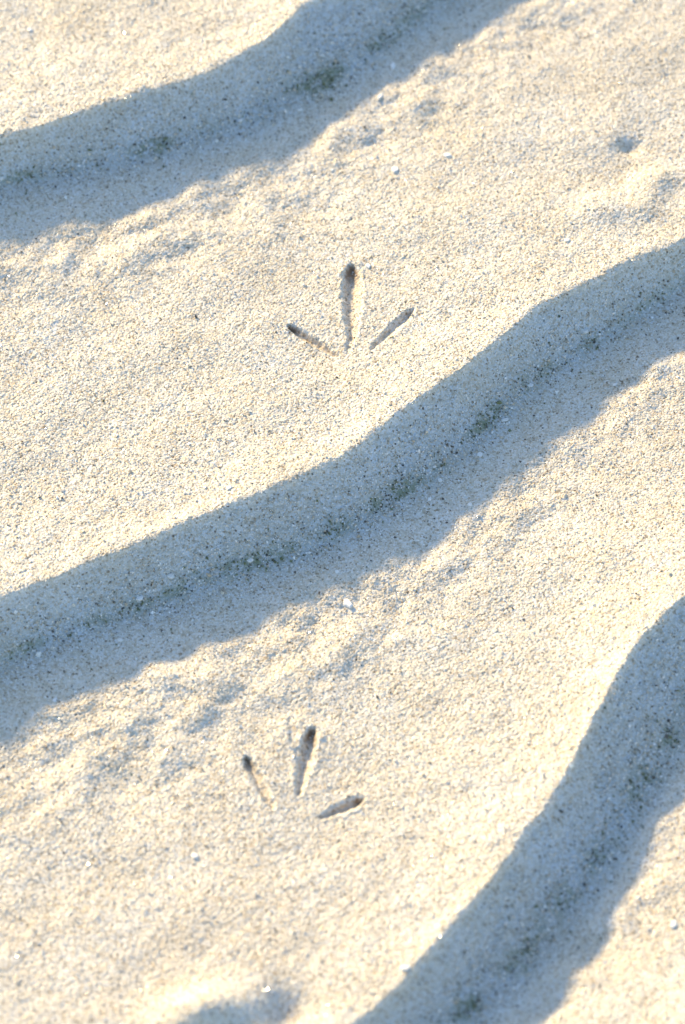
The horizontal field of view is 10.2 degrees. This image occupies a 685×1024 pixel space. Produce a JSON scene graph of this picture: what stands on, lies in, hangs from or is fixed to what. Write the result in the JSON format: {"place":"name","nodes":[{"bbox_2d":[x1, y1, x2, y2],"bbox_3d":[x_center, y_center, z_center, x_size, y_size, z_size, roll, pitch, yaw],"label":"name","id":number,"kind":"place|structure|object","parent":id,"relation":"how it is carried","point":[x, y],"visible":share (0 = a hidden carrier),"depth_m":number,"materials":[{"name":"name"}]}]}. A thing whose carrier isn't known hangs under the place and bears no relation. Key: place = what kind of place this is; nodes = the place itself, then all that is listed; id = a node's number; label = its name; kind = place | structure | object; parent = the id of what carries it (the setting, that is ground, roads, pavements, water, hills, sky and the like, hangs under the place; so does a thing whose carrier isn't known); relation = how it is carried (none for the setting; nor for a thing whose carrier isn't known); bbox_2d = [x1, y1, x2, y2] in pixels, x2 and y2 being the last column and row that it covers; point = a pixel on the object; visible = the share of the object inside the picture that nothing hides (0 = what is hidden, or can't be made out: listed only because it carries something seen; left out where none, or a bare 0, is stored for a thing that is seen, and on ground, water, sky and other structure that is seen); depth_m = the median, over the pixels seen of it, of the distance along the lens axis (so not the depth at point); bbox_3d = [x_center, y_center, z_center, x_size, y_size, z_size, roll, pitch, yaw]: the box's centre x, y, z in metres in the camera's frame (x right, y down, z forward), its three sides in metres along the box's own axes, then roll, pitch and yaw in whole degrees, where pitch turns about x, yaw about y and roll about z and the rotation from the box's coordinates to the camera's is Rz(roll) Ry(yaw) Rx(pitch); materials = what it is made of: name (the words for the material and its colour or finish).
{"place":"outdoors","nodes":[
{"label":"outdoors","id":0,"kind":"place"},
{"bbox_2d":[0,0,684,1023],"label":"rippled sand ground","id":1,"kind":"structure","parent":0,"point":[186,808],"depth_m":0.92,"materials":[{"name":"beige sand"}]},
{"bbox_2d":[213,693,392,841],"bbox_3d":[-0.009,0.058,0.874,0.040,0.005,0.043,0,50,0],"label":"bird footprint","id":2,"kind":"object","parent":1,"relation":"on","point":[255,707],"visible":1,"depth_m":0.87},
{"bbox_2d":[260,242,442,376],"bbox_3d":[0.002,-0.051,0.962,0.045,0.008,0.046,0,50,0],"label":"bird footprint","id":3,"kind":"object","parent":1,"relation":"on","point":[287,274],"visible":1,"depth_m":0.96},
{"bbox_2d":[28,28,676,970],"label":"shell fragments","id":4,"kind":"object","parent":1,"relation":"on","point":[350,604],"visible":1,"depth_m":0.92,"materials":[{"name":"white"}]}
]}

